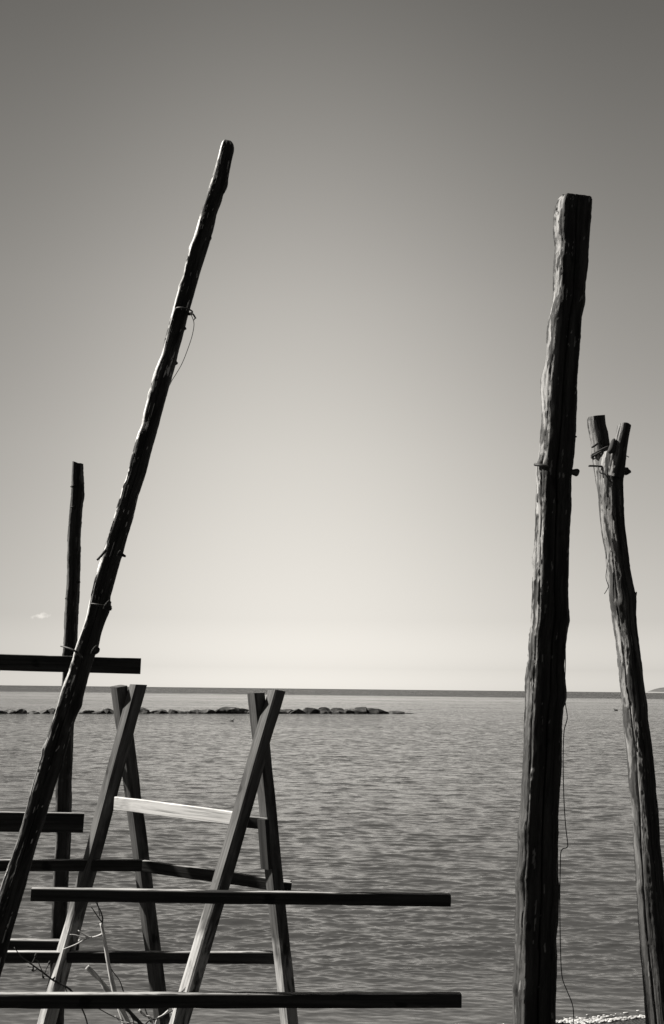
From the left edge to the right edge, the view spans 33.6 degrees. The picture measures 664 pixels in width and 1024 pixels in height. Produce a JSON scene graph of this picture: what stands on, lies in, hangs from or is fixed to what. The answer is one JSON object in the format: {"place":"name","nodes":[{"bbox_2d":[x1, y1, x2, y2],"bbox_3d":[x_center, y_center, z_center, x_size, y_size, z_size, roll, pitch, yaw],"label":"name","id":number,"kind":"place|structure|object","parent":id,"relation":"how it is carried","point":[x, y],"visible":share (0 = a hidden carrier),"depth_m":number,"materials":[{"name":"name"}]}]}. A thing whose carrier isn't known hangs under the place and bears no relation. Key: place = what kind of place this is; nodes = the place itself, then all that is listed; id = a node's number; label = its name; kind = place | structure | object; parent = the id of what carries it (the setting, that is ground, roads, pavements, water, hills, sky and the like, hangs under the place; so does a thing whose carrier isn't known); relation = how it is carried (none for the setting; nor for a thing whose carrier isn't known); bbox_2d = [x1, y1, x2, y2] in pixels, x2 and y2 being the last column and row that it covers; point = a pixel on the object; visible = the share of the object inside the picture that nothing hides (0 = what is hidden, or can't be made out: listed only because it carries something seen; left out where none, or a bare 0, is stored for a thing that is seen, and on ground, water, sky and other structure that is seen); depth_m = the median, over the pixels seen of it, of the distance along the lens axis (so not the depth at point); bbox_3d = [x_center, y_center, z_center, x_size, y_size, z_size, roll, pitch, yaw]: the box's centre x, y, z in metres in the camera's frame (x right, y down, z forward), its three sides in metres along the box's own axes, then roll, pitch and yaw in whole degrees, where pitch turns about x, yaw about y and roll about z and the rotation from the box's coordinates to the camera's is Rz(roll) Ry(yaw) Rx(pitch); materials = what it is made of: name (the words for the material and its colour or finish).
{"place":"outdoors","nodes":[
{"label":"outdoors","id":0,"kind":"place"},
{"bbox_2d":[0,685,663,1023],"bbox_3d":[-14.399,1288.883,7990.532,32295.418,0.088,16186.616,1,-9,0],"label":"sea","id":1,"kind":"structure","parent":0,"point":[425,797],"depth_m":21.79,"materials":[{"name":"grey liquid"}]},
{"bbox_2d":[4,709,15,713],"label":"rock","id":2,"kind":"object","parent":1,"relation":"in","point":[9,711],"visible":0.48,"depth_m":117.34,"materials":[{"name":"stone"}]},
{"bbox_2d":[15,709,26,713],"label":"rock","id":3,"kind":"object","parent":1,"relation":"in","point":[21,711],"visible":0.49,"depth_m":117.57,"materials":[{"name":"stone"}]},
{"bbox_2d":[39,709,47,713],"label":"rock","id":4,"kind":"object","parent":1,"relation":"in","point":[44,711],"visible":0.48,"depth_m":119.08,"materials":[{"name":"stone"}]},
{"bbox_2d":[48,708,55,713],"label":"rock","id":5,"kind":"object","parent":1,"relation":"in","point":[51,711],"visible":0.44,"depth_m":119.24,"materials":[{"name":"stone"}]},
{"bbox_2d":[83,710,93,713],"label":"rock","id":6,"kind":"object","parent":1,"relation":"in","point":[87,711],"visible":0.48,"depth_m":120.84,"materials":[{"name":"stone"}]},
{"bbox_2d":[90,711,102,713],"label":"rock","id":7,"kind":"object","parent":1,"relation":"in","point":[97,712],"visible":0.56,"depth_m":120.84,"materials":[{"name":"stone"}]},
{"bbox_2d":[139,707,150,713],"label":"rock","id":8,"kind":"object","parent":1,"relation":"in","point":[143,710],"visible":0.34,"depth_m":124.00,"materials":[{"name":"stone"}]},
{"bbox_2d":[151,709,168,713],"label":"rock","id":9,"kind":"object","parent":1,"relation":"in","point":[161,711],"visible":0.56,"depth_m":124.64,"materials":[{"name":"stone"}]},
{"bbox_2d":[168,709,177,713],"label":"rock","id":10,"kind":"object","parent":1,"relation":"in","point":[170,711],"visible":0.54,"depth_m":125.57,"materials":[{"name":"stone"}]},
{"bbox_2d":[190,709,203,713],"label":"rock","id":11,"kind":"object","parent":1,"relation":"in","point":[196,711],"visible":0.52,"depth_m":126.67,"materials":[{"name":"stone"}]},
{"bbox_2d":[201,709,215,713],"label":"rock","id":12,"kind":"object","parent":1,"relation":"in","point":[207,711],"visible":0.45,"depth_m":127.22,"materials":[{"name":"stone"}]},
{"bbox_2d":[215,707,227,713],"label":"rock","id":13,"kind":"object","parent":1,"relation":"in","point":[221,710],"visible":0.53,"depth_m":128.02,"materials":[{"name":"stone"}]},
{"bbox_2d":[219,707,242,713],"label":"rock","id":14,"kind":"object","parent":1,"relation":"in","point":[232,710],"visible":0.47,"depth_m":128.47,"materials":[{"name":"stone"}]},
{"bbox_2d":[289,709,305,713],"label":"rock","id":15,"kind":"object","parent":1,"relation":"in","point":[297,711],"visible":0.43,"depth_m":131.80,"materials":[{"name":"stone"}]},
{"bbox_2d":[303,707,319,713],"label":"rock","id":16,"kind":"object","parent":1,"relation":"in","point":[307,710],"visible":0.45,"depth_m":132.83,"materials":[{"name":"stone"}]},
{"bbox_2d":[317,709,325,713],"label":"rock","id":17,"kind":"object","parent":1,"relation":"in","point":[321,711],"visible":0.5,"depth_m":133.32,"materials":[{"name":"stone"}]},
{"bbox_2d":[319,707,331,713],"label":"rock","id":18,"kind":"object","parent":1,"relation":"in","point":[327,710],"visible":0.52,"depth_m":133.97,"materials":[{"name":"stone"}]},
{"bbox_2d":[330,708,345,713],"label":"rock","id":19,"kind":"object","parent":1,"relation":"in","point":[337,711],"visible":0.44,"depth_m":134.26,"materials":[{"name":"stone"}]},
{"bbox_2d":[344,709,353,713],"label":"rock","id":20,"kind":"object","parent":1,"relation":"in","point":[348,711],"visible":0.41,"depth_m":135.16,"materials":[{"name":"stone"}]},
{"bbox_2d":[353,707,366,713],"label":"rock","id":21,"kind":"object","parent":1,"relation":"in","point":[359,710],"visible":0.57,"depth_m":135.30,"materials":[{"name":"stone"}]},
{"bbox_2d":[367,708,388,713],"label":"rock","id":22,"kind":"object","parent":1,"relation":"in","point":[374,711],"visible":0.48,"depth_m":136.14,"materials":[{"name":"stone"}]},
{"bbox_2d":[389,711,404,713],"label":"rock","id":23,"kind":"object","parent":1,"relation":"in","point":[396,712],"visible":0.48,"depth_m":138.05,"materials":[{"name":"stone"}]},
{"bbox_2d":[503,1010,644,1023],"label":"foam","id":24,"kind":"object","parent":1,"relation":"on","point":[594,1019],"visible":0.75,"depth_m":10.12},
{"bbox_2d":[0,0,663,691],"label":"sky","id":25,"kind":"structure","parent":0,"point":[338,490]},
{"bbox_2d":[556,1018,645,1023],"bbox_3d":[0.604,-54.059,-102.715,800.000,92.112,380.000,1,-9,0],"label":"ground","id":26,"kind":"structure","parent":0,"point":[636,1021],"depth_m":10.05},
{"bbox_2d":[0,461,140,1023],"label":"slim post","id":27,"kind":"object","parent":26,"relation":"on","point":[62,822],"visible":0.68,"depth_m":7.91,"materials":[{"name":"black wood"}]},
{"bbox_2d":[0,140,233,975],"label":"leaning pole","id":28,"kind":"object","parent":26,"relation":"on","point":[49,768],"visible":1,"depth_m":6.11,"materials":[{"name":"wood"}]},
{"bbox_2d":[63,902,173,1023],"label":"bare shrub","id":29,"kind":"object","parent":26,"relation":"on","point":[113,989],"visible":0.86,"depth_m":6.23,"materials":[{"name":"grey plant"}]},
{"bbox_2d":[85,965,130,1023],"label":"cut cane","id":30,"kind":"object","parent":29,"relation":"attached to","point":[94,974],"visible":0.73,"depth_m":6.15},
{"bbox_2d":[0,684,461,1023],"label":"drying rack","id":31,"kind":"object","parent":26,"relation":"on","point":[286,999],"visible":0.98,"depth_m":6.69,"materials":[{"name":"black wood"}]},
{"bbox_2d":[14,947,125,1023],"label":"thorny branch","id":32,"kind":"object","parent":31,"relation":"attached to","point":[50,978],"visible":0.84,"depth_m":6.16,"materials":[{"name":"black plant"}]},
{"bbox_2d":[512,193,591,1023],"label":"log pole","id":33,"kind":"object","parent":26,"relation":"on","point":[536,922],"visible":1,"depth_m":5.41,"materials":[{"name":"wood"}]},
{"bbox_2d":[587,415,663,1023],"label":"forked pole","id":34,"kind":"object","parent":26,"relation":"on","point":[608,458],"visible":1,"depth_m":5.68,"materials":[{"name":"wood"}]},
{"bbox_2d":[645,687,663,692],"bbox_3d":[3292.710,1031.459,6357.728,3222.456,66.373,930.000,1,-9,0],"label":"hills","id":35,"kind":"structure","parent":0,"point":[659,690],"depth_m":6034.36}
]}

